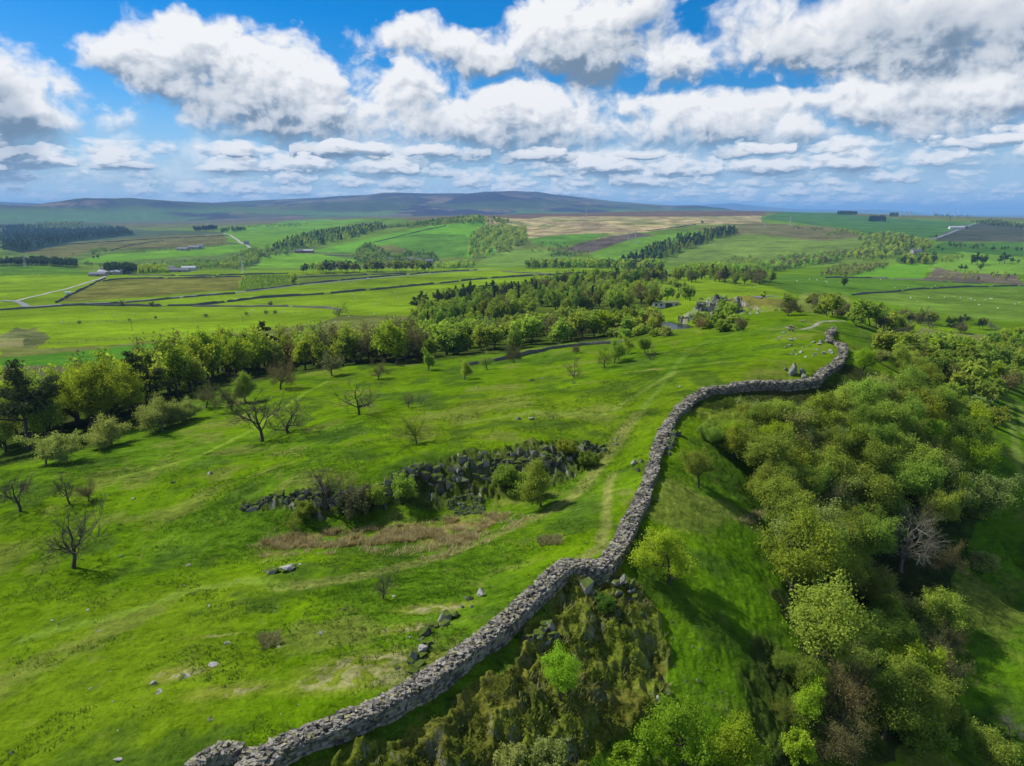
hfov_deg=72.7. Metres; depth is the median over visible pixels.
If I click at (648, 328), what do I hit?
shrub
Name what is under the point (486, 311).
beech tree
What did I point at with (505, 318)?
broadleaf tree
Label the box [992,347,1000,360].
broadleaf tree
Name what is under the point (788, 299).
broadleaf tree
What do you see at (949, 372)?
budding tree
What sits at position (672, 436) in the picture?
wall foot crag
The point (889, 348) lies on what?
broadleaf tree
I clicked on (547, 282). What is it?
budding tree
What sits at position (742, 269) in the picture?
pine tree
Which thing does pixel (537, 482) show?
broadleaf tree
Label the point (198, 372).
beech tree
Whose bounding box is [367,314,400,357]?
budding tree
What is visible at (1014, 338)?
shrub
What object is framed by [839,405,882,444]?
broadleaf tree
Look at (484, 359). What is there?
budding tree
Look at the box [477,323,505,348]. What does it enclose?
broadleaf tree
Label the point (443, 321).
broadleaf tree
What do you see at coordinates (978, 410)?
broadleaf tree
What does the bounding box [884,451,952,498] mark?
broadleaf tree
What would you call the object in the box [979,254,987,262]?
beech tree
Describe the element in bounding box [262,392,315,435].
bare tree
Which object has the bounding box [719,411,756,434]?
broadleaf tree
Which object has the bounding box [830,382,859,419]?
broadleaf tree
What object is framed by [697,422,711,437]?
broadleaf tree
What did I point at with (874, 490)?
broadleaf tree
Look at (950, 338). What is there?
broadleaf tree
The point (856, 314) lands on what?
broadleaf tree
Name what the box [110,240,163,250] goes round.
field wall
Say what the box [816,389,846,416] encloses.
broadleaf tree
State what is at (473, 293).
beech tree
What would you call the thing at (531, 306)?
beech tree
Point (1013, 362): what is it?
shrub
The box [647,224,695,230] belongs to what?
field wall
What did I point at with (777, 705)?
budding tree
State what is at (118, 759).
boulder
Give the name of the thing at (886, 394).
willow tree
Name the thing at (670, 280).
broadleaf tree
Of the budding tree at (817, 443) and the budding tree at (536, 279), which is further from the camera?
the budding tree at (536, 279)
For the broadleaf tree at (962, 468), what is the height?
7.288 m
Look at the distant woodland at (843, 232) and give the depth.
2038.31 m
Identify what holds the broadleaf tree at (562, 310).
on the ground at (730, 599)
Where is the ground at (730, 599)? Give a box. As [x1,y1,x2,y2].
[0,191,1023,765]
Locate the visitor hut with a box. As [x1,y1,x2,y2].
[651,300,679,308]
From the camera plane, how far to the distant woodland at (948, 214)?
4551.11 m
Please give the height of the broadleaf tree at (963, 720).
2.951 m
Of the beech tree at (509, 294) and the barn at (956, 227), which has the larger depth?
the barn at (956, 227)
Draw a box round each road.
[0,300,29,305]
[25,269,501,306]
[222,233,251,247]
[931,223,975,238]
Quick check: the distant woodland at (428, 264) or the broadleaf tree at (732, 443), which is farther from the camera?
the distant woodland at (428, 264)
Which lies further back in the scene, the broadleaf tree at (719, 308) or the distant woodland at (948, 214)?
the distant woodland at (948, 214)
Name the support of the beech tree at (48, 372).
on the ground at (730, 599)
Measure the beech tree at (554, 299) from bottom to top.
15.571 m
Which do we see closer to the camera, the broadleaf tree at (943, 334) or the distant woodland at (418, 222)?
the broadleaf tree at (943, 334)
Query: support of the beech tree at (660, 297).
on the ground at (730, 599)
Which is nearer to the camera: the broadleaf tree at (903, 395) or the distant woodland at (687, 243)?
the broadleaf tree at (903, 395)
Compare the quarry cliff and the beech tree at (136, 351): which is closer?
the beech tree at (136, 351)
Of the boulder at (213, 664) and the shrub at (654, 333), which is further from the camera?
the shrub at (654, 333)
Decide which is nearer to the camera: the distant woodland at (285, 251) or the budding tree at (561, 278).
the budding tree at (561, 278)
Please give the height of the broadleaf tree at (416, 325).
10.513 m
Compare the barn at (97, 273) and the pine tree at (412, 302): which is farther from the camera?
the barn at (97, 273)
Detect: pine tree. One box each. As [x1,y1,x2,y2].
[0,358,66,449]
[115,350,178,406]
[236,321,280,370]
[410,296,420,310]
[417,291,428,299]
[432,289,438,301]
[432,293,442,301]
[449,289,456,297]
[488,280,496,288]
[498,286,506,293]
[505,283,512,291]
[648,269,658,278]
[720,265,730,282]
[740,265,749,272]
[923,314,932,322]
[946,321,957,328]
[953,317,964,326]
[962,314,971,320]
[971,252,984,262]
[973,319,983,329]
[999,252,1012,263]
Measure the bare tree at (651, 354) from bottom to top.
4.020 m
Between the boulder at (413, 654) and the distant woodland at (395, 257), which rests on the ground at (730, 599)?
the distant woodland at (395, 257)
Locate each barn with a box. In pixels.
[88,272,107,275]
[97,269,122,274]
[168,268,189,271]
[176,247,189,250]
[181,266,196,270]
[187,245,201,248]
[303,249,313,252]
[948,226,964,228]
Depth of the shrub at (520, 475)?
88.72 m
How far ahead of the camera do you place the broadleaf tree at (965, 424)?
119.07 m
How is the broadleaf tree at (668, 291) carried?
on the ground at (730, 599)
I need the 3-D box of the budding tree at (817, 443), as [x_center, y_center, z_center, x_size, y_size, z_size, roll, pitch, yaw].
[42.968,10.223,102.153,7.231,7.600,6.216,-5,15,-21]
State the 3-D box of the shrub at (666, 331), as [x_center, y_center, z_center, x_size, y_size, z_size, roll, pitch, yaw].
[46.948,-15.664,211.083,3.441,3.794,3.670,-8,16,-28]
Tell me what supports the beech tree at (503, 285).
on the ground at (730, 599)
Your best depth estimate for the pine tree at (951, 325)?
400.96 m
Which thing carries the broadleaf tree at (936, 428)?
on the ground at (730, 599)
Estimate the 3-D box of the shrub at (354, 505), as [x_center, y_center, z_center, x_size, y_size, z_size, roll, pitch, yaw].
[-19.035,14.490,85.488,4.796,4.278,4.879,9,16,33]
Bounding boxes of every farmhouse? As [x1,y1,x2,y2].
[295,249,302,252]
[910,248,921,254]
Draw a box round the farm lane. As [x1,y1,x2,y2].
[16,276,106,300]
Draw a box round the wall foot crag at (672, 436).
[664,429,681,454]
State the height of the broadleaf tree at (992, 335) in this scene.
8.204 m
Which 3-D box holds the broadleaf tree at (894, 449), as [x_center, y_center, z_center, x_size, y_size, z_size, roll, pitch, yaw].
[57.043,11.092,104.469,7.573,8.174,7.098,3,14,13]
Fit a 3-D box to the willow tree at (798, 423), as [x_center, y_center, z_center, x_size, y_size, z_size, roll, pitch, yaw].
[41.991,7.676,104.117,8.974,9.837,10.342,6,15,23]
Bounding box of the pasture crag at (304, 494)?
[239,439,605,512]
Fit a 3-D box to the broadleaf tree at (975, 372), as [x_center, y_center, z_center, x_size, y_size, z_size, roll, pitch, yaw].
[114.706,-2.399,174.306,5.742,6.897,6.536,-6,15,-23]
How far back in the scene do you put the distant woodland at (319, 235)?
2251.20 m
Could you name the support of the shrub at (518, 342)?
on the ground at (730, 599)
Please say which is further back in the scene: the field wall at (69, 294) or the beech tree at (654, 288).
the field wall at (69, 294)
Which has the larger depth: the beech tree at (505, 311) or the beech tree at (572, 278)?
the beech tree at (572, 278)
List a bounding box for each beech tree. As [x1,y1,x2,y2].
[0,379,18,436]
[0,397,20,451]
[0,398,19,447]
[5,380,33,436]
[8,362,73,437]
[31,363,60,425]
[31,371,42,387]
[44,364,70,431]
[53,352,133,430]
[54,355,82,422]
[55,360,80,425]
[62,365,112,426]
[67,356,126,418]
[79,346,132,416]
[105,359,149,417]
[106,353,141,407]
[114,349,153,395]
[128,331,164,398]
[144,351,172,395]
[154,339,192,397]
[158,330,186,386]
[161,342,177,393]
[169,340,210,390]
[181,334,220,387]
[182,326,226,382]
[182,331,200,383]
[214,334,231,377]
[215,324,235,371]
[218,333,256,378]
[221,327,237,371]
[228,329,246,370]
[237,323,258,337]
[239,327,260,373]
[243,332,271,374]
[256,327,284,369]
[262,341,285,370]
[268,334,283,348]
[273,326,287,365]
[285,329,297,363]
[289,329,313,369]
[290,273,297,283]
[291,327,315,363]
[307,320,324,336]
[308,332,338,368]
[326,329,339,347]
[330,321,359,365]
[336,326,367,362]
[369,319,409,363]
[370,321,391,361]
[375,315,403,356]
[395,320,419,356]
[408,303,427,322]
[415,296,427,308]
[415,307,428,324]
[420,306,436,322]
[421,337,437,354]
[421,346,437,369]
[424,298,437,310]
[432,306,447,324]
[436,289,448,300]
[438,298,451,313]
[438,300,447,314]
[446,300,462,315]
[447,307,456,319]
[457,297,470,316]
[464,294,471,302]
[465,307,479,319]
[466,300,476,310]
[467,298,479,313]
[471,287,478,297]
[476,297,491,317]
[477,294,490,302]
[483,288,492,297]
[484,303,491,317]
[487,296,505,320]
[490,294,505,317]
[499,281,507,294]
[499,304,509,317]
[505,289,516,299]
[506,323,521,347]
[508,295,522,315]
[518,295,527,313]
[520,283,529,296]
[520,294,531,312]
[523,297,538,311]
[527,290,536,302]
[536,287,545,306]
[537,280,542,289]
[541,288,550,306]
[544,288,561,310]
[550,279,557,289]
[552,275,561,284]
[556,289,564,309]
[559,284,567,297]
[560,294,575,307]
[561,271,568,281]
[568,271,580,286]
[568,323,577,340]
[569,285,576,307]
[572,289,585,308]
[574,281,584,290]
[578,284,585,291]
[580,291,596,309]
[584,273,594,281]
[585,284,596,293]
[588,308,601,336]
[592,267,599,274]
[592,290,597,305]
[594,286,606,305]
[595,276,603,286]
[600,280,610,291]
[602,284,616,308]
[604,285,624,309]
[605,273,613,281]
[613,293,623,308]
[619,269,628,283]
[623,288,633,308]
[626,273,633,282]
[629,268,643,280]
[630,279,647,299]
[638,310,646,324]
[640,288,657,306]
[645,281,659,297]
[646,314,658,327]
[649,280,662,293]
[657,266,667,282]
[658,291,663,300]
[671,268,679,279]
[677,266,684,279]
[691,265,701,280]
[698,265,706,279]
[709,265,719,281]
[732,273,740,282]
[739,271,749,284]
[768,268,776,282]
[840,274,847,286]
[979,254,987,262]
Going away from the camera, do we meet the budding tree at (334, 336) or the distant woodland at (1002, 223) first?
the budding tree at (334, 336)
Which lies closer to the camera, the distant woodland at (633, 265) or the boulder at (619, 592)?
the boulder at (619, 592)
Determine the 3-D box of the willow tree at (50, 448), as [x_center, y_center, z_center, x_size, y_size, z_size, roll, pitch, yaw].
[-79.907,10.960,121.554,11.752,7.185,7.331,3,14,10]
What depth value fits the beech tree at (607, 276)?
679.47 m
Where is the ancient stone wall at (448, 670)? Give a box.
[234,326,849,765]
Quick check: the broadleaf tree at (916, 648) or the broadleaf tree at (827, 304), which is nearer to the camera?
the broadleaf tree at (916, 648)
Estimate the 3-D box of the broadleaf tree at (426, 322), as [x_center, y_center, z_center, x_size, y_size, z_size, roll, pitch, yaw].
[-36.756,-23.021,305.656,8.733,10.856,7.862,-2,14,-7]
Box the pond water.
[661,322,693,329]
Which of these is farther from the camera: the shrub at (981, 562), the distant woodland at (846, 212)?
the distant woodland at (846, 212)
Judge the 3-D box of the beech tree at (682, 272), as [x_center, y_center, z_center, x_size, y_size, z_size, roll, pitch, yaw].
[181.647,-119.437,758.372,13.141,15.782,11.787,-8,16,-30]
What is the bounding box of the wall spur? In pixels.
[184,740,262,765]
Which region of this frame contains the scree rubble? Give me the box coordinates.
[448,493,485,515]
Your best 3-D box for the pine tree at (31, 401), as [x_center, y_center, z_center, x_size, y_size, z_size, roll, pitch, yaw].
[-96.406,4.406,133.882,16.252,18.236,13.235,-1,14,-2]
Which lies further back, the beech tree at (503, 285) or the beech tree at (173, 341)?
the beech tree at (503, 285)
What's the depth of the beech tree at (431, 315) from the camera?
359.14 m
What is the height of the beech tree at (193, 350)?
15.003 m
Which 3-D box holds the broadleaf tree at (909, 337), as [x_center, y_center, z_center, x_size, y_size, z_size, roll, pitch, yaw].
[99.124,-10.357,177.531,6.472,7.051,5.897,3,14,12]
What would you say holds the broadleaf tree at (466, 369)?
on the ground at (730, 599)
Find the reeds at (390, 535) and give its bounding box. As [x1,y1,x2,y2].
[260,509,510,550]
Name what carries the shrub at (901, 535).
on the ground at (730, 599)
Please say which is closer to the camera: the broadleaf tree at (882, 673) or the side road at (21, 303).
the broadleaf tree at (882, 673)
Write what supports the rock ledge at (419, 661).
on the ground at (730, 599)
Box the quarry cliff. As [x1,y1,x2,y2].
[695,294,742,314]
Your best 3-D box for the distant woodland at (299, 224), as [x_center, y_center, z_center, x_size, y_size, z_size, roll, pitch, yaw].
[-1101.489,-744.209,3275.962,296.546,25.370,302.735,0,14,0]
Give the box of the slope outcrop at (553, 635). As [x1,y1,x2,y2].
[521,620,560,644]
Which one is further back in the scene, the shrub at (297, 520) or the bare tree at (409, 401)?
the bare tree at (409, 401)
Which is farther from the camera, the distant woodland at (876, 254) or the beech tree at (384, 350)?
the distant woodland at (876, 254)
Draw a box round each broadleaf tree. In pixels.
[231,370,258,402]
[406,321,421,330]
[418,318,434,326]
[422,319,449,332]
[423,325,432,343]
[430,322,454,351]
[435,329,460,355]
[445,316,460,324]
[451,323,473,350]
[459,321,474,344]
[460,360,474,379]
[469,321,484,329]
[472,323,488,349]
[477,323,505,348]
[498,322,509,339]
[502,314,508,321]
[504,314,531,331]
[509,318,530,344]
[517,457,554,506]
[520,313,543,344]
[537,638,586,700]
[548,321,568,341]
[550,317,572,342]
[555,306,570,314]
[558,308,568,318]
[569,311,593,338]
[593,309,617,327]
[608,338,626,362]
[610,308,622,313]
[610,313,632,327]
[619,305,638,328]
[621,316,635,328]
[621,335,636,352]
[625,524,701,584]
[628,686,719,765]
[636,336,651,353]
[639,306,665,322]
[659,284,675,300]
[667,276,677,283]
[672,280,681,289]
[676,446,718,487]
[681,284,696,300]
[691,311,702,323]
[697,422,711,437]
[700,707,774,765]
[702,424,725,448]
[707,419,721,428]
[708,409,720,419]
[708,413,722,421]
[715,299,725,315]
[717,412,730,439]
[719,403,747,414]
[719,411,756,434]
[719,420,746,435]
[719,422,755,458]
[722,301,737,316]
[724,415,756,459]
[729,409,747,421]
[735,426,797,477]
[737,402,752,415]
[743,400,769,429]
[744,458,785,508]
[746,473,800,509]
[751,418,796,463]
[751,495,854,593]
[754,401,786,430]
[754,456,802,481]
[755,469,821,516]
[758,444,806,470]
[761,398,797,420]
[762,396,810,424]
[766,489,819,547]
[770,645,805,676]
[774,506,857,582]
[777,421,796,443]
[778,563,888,670]
[782,294,796,306]
[789,463,828,496]
[789,674,826,729]
[790,392,842,428]
[790,460,832,499]
[791,437,827,473]
[791,653,833,696]
[794,443,841,497]
[808,293,819,303]
[811,410,854,434]
[812,303,826,313]
[814,500,877,554]
[815,424,862,459]
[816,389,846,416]
[819,297,835,316]
[819,441,859,469]
[819,498,853,520]
[820,451,863,502]
[822,292,843,315]
[822,496,862,520]
[823,544,850,572]
[825,548,876,589]
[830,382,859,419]
[835,644,886,691]
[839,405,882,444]
[842,418,887,462]
[842,460,898,514]
[844,375,893,405]
[844,401,885,430]
[845,303,867,325]
[846,573,894,609]
[850,607,906,664]
[851,346,880,375]
[851,544,882,578]
[852,299,884,324]
[853,502,906,557]
[855,433,895,484]
[856,392,927,431]
[857,496,893,532]
[863,416,900,446]
[863,667,927,739]
[865,591,907,644]
[868,609,891,648]
[869,651,911,699]
[871,328,900,350]
[872,308,891,328]
[875,369,898,397]
[878,481,916,519]
[878,637,957,680]
[879,596,925,648]
[880,336,902,351]
[880,423,921,448]
[880,431,918,469]
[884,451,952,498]
[885,312,909,328]
[885,648,950,716]
[886,616,928,650]
[887,309,899,330]
[887,368,926,399]
[888,330,916,345]
[888,343,912,372]
[889,337,912,359]
[889,386,929,420]
[893,349,922,367]
[893,363,932,389]
[897,436,951,471]
[899,360,943,385]
[900,390,931,431]
[902,417,931,442]
[903,454,945,511]
[904,331,920,340]
[905,354,949,388]
[908,322,915,329]
[908,368,928,387]
[910,337,923,351]
[911,384,946,408]
[913,386,953,420]
[914,690,954,727]
[915,310,927,322]
[916,409,953,446]
[916,481,967,526]
[919,335,930,344]
[919,343,931,353]
[919,583,972,632]
[921,355,931,366]
[922,336,941,345]
[923,349,951,368]
[925,310,939,322]
[926,381,960,408]
[928,343,940,353]
[930,357,947,371]
[931,669,967,729]
[934,331,949,338]
[934,415,963,445]
[936,440,974,458]
[936,442,956,459]
[937,338,949,350]
[940,351,953,363]
[940,394,973,416]
[940,400,959,421]
[941,349,956,357]
[941,472,969,524]
[942,333,960,349]
[942,436,969,470]
[943,382,969,398]
[944,472,985,516]
[946,449,970,476]
[948,413,989,442]
[948,432,1008,475]
[949,369,973,397]
[950,315,958,323]
[951,357,968,362]
[952,340,969,352]
[953,359,985,384]
[953,709,973,736]
[956,344,983,359]
[957,398,996,436]
[960,504,987,519]
[962,336,974,346]
[963,334,976,344]
[964,356,975,362]
[964,716,1023,765]
[969,420,1003,449]
[971,376,996,398]
[973,358,991,383]
[977,341,991,351]
[978,317,988,328]
[979,342,994,350]
[979,349,999,365]
[986,330,1001,342]
[990,362,1009,377]
[991,377,1009,402]
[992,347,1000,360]
[1000,328,1011,335]
[1000,347,1012,362]
[1001,331,1010,340]
[1002,340,1014,346]
[1005,364,1023,386]
[1011,350,1023,357]
[1013,332,1021,341]
[1013,352,1023,366]
[1014,327,1023,334]
[1014,341,1023,347]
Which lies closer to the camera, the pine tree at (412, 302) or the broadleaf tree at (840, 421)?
the broadleaf tree at (840, 421)
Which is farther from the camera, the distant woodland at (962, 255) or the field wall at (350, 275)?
the distant woodland at (962, 255)
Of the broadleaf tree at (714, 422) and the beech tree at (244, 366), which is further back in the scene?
the beech tree at (244, 366)
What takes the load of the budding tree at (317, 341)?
on the ground at (730, 599)
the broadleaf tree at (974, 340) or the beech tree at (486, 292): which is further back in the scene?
the beech tree at (486, 292)
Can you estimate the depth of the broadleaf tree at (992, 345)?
235.88 m
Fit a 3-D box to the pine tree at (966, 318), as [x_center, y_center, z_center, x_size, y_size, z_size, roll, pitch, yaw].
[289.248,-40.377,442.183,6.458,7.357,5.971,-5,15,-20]
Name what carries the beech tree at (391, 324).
on the ground at (730, 599)
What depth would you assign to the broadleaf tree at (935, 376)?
127.25 m
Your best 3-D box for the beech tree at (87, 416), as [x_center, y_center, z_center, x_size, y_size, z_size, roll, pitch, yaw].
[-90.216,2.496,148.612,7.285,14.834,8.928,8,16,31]
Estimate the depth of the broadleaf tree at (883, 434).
103.69 m
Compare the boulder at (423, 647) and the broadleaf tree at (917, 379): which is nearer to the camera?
the boulder at (423, 647)
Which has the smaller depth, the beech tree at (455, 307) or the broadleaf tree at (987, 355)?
the broadleaf tree at (987, 355)
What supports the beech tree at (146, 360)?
on the ground at (730, 599)
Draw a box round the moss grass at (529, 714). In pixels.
[304,568,671,765]
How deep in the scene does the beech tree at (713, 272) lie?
698.45 m
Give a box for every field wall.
[0,292,234,309]
[47,235,224,245]
[55,277,105,302]
[61,272,580,305]
[103,276,240,280]
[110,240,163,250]
[127,273,287,275]
[193,304,340,309]
[246,269,476,290]
[298,272,405,277]
[374,225,445,241]
[468,339,624,364]
[502,271,550,273]
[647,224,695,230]
[825,276,980,283]
[852,285,1022,294]
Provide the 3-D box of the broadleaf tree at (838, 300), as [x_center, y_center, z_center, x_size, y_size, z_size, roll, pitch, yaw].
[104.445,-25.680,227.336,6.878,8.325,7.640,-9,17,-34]
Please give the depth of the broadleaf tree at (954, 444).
114.47 m
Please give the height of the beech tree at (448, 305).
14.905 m
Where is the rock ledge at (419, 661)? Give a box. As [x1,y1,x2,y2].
[407,619,450,673]
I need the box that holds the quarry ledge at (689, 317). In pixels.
[678,313,693,322]
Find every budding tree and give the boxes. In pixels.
[66,349,127,366]
[72,474,97,503]
[129,327,205,391]
[193,379,219,407]
[207,377,253,409]
[262,353,297,388]
[266,323,305,337]
[279,322,303,358]
[279,333,295,365]
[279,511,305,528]
[303,320,339,359]
[305,328,329,366]
[309,322,335,336]
[316,347,344,375]
[337,322,391,362]
[354,321,391,361]
[358,318,374,332]
[365,357,390,379]
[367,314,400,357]
[387,316,422,361]
[388,313,432,357]
[391,409,438,444]
[401,332,423,358]
[477,350,495,369]
[486,315,507,336]
[493,296,513,320]
[503,341,524,362]
[532,274,545,283]
[537,315,548,335]
[542,309,558,338]
[543,275,552,286]
[556,270,566,282]
[568,319,583,339]
[571,343,580,351]
[576,285,599,310]
[592,344,616,367]
[628,278,655,303]
[641,270,651,282]
[643,309,663,328]
[660,271,671,283]
[685,268,698,282]
[694,313,708,328]
[715,264,732,282]
[734,313,748,330]
[743,265,761,281]
[750,268,769,283]
[768,690,801,723]
[776,292,804,315]
[795,433,827,452]
[811,293,821,302]
[811,297,817,308]
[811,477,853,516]
[813,704,885,765]
[817,617,869,673]
[817,660,881,728]
[828,647,883,699]
[833,304,847,316]
[871,315,893,327]
[894,324,911,332]
[895,494,942,547]
[909,343,934,360]
[910,618,960,663]
[915,312,926,324]
[915,608,927,635]
[918,429,947,449]
[918,530,972,578]
[923,633,956,660]
[923,633,984,696]
[936,614,978,655]
[940,359,969,382]
[954,321,969,333]
[1000,367,1023,392]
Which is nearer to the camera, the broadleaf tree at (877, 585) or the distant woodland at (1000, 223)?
the broadleaf tree at (877, 585)
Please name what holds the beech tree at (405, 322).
on the ground at (730, 599)
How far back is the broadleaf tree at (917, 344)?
180.15 m
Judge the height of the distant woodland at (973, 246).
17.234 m
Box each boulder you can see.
[113,757,122,760]
[178,673,190,680]
[208,662,218,666]
[264,566,278,574]
[278,563,296,570]
[343,732,355,738]
[393,664,400,669]
[409,651,417,659]
[418,644,427,652]
[437,609,451,622]
[451,611,457,616]
[463,596,472,600]
[477,588,484,596]
[537,633,542,639]
[546,620,555,631]
[601,574,608,582]
[611,579,619,586]
[615,588,622,595]
[619,574,625,584]
[665,687,671,694]
[788,362,796,375]
[800,367,805,374]
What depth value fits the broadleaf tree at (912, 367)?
125.45 m
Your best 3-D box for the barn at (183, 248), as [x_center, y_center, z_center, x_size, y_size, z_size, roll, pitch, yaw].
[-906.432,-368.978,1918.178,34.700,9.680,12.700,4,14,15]
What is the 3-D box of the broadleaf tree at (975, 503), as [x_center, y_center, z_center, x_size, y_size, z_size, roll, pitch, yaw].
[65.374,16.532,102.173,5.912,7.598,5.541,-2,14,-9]
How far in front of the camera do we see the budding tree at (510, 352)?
183.37 m
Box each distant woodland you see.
[0,223,132,250]
[0,255,77,266]
[25,221,83,228]
[26,221,84,228]
[31,221,85,227]
[86,256,210,265]
[90,247,106,251]
[102,261,137,273]
[137,263,168,273]
[141,263,167,273]
[173,258,220,268]
[176,259,217,268]
[193,225,216,230]
[215,246,262,267]
[219,246,259,267]
[220,226,244,232]
[221,226,246,231]
[239,273,290,288]
[241,273,295,288]
[241,274,292,287]
[248,223,300,226]
[250,246,295,256]
[254,246,293,256]
[257,248,292,256]
[265,221,386,249]
[265,222,385,251]
[275,222,385,249]
[300,259,432,272]
[308,260,433,273]
[314,259,417,272]
[350,241,431,266]
[352,242,413,263]
[386,215,508,227]
[387,214,507,227]
[399,250,437,261]
[399,250,439,260]
[435,259,472,269]
[437,258,474,267]
[467,224,525,257]
[468,222,527,256]
[468,223,526,255]
[524,258,662,268]
[524,258,665,268]
[526,258,660,268]
[531,257,664,268]
[535,241,570,251]
[553,249,585,255]
[621,225,735,261]
[622,225,735,259]
[624,225,737,259]
[629,225,737,259]
[674,261,755,269]
[679,260,759,271]
[682,261,759,270]
[716,255,761,263]
[718,254,758,263]
[761,250,844,270]
[763,249,839,271]
[765,249,842,269]
[820,261,886,275]
[824,227,864,235]
[826,228,862,235]
[830,261,887,275]
[830,261,888,275]
[837,210,857,214]
[841,231,931,259]
[844,231,927,260]
[846,231,930,260]
[848,231,929,258]
[868,215,885,221]
[889,212,898,216]
[894,252,932,263]
[900,252,937,264]
[904,252,932,263]
[929,269,1007,278]
[934,214,970,219]
[940,253,960,262]
[940,254,963,261]
[940,270,1019,280]
[948,241,987,249]
[949,241,1022,250]
[956,270,1015,281]
[962,270,1004,281]
[971,218,1019,227]
[973,219,1022,227]
[976,219,1023,226]
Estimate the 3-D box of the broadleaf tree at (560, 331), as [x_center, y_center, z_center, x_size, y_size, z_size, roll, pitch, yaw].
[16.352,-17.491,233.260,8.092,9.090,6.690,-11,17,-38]
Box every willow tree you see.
[14,428,84,465]
[80,411,134,449]
[131,392,175,432]
[162,397,196,426]
[172,394,203,420]
[734,397,770,427]
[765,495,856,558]
[777,404,819,446]
[797,420,850,454]
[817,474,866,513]
[845,372,906,407]
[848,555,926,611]
[903,445,979,512]
[957,467,1023,519]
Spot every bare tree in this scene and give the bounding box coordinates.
[0,470,38,511]
[34,490,115,568]
[46,470,78,504]
[210,388,294,441]
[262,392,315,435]
[299,461,365,511]
[325,377,387,414]
[333,302,348,315]
[370,560,402,599]
[404,391,414,407]
[416,391,428,402]
[564,356,582,377]
[640,343,657,358]
[884,504,947,572]
[921,316,935,328]
[987,321,1000,330]
[997,711,1023,738]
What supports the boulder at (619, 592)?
on the corner outcrop at (587, 585)
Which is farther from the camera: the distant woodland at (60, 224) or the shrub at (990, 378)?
the distant woodland at (60, 224)
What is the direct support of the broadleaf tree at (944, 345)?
on the ground at (730, 599)
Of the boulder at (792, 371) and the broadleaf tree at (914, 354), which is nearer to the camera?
the boulder at (792, 371)
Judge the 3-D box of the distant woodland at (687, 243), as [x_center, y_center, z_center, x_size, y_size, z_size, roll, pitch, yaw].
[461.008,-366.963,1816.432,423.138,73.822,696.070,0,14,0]
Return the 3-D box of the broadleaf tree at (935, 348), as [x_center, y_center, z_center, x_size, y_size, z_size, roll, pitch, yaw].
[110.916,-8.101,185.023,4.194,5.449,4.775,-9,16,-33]
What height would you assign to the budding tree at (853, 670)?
5.546 m
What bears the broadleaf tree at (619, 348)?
on the ground at (730, 599)
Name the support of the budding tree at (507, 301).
on the ground at (730, 599)
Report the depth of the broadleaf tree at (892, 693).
57.21 m
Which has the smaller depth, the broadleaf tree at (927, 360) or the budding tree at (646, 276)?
the broadleaf tree at (927, 360)
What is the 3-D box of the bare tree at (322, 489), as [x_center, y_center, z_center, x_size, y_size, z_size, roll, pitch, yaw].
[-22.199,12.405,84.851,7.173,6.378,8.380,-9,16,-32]
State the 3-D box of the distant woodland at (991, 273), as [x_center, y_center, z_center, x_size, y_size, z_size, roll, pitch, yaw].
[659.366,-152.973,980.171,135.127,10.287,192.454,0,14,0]
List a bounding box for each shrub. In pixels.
[291,500,316,518]
[336,482,374,519]
[363,481,390,506]
[389,470,419,498]
[449,338,465,354]
[491,463,518,487]
[491,741,529,765]
[504,336,524,346]
[507,471,546,498]
[526,735,571,765]
[547,332,558,341]
[555,438,576,454]
[577,449,599,466]
[593,590,615,613]
[605,327,615,336]
[607,739,650,765]
[612,326,625,336]
[618,328,633,337]
[630,315,646,326]
[631,326,641,335]
[637,323,647,333]
[646,325,653,332]
[648,329,659,336]
[660,325,673,335]
[704,319,714,327]
[708,315,716,322]
[713,319,732,331]
[718,309,726,318]
[727,313,736,322]
[734,323,744,331]
[761,498,799,533]
[778,724,819,765]
[804,297,812,303]
[872,349,893,362]
[875,524,910,552]
[896,709,960,758]
[906,605,946,644]
[920,331,934,337]
[965,394,992,409]
[968,551,1002,573]
[980,335,995,342]
[985,376,996,382]
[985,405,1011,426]
[988,387,1000,401]
[1007,335,1016,342]
[1009,360,1020,366]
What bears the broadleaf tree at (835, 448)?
on the ground at (730, 599)
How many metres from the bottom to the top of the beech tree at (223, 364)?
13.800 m
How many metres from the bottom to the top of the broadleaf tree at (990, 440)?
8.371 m
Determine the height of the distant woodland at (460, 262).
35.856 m
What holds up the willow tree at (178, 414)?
on the ground at (730, 599)
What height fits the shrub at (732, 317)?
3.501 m
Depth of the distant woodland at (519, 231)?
2022.76 m
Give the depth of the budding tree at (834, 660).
63.42 m
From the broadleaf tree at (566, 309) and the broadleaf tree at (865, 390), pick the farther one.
the broadleaf tree at (566, 309)
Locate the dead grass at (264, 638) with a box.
[255,507,765,765]
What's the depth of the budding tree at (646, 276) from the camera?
700.62 m
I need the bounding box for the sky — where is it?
[0,0,1023,214]
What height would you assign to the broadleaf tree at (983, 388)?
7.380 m
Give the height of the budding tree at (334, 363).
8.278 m
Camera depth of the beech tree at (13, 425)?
142.05 m
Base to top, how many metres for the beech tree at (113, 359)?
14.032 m
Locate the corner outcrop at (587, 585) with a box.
[580,574,637,605]
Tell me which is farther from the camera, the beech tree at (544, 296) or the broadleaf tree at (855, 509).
the beech tree at (544, 296)
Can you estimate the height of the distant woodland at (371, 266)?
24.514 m
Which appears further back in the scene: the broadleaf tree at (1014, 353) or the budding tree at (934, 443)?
the broadleaf tree at (1014, 353)
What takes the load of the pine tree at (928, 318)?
on the ground at (730, 599)

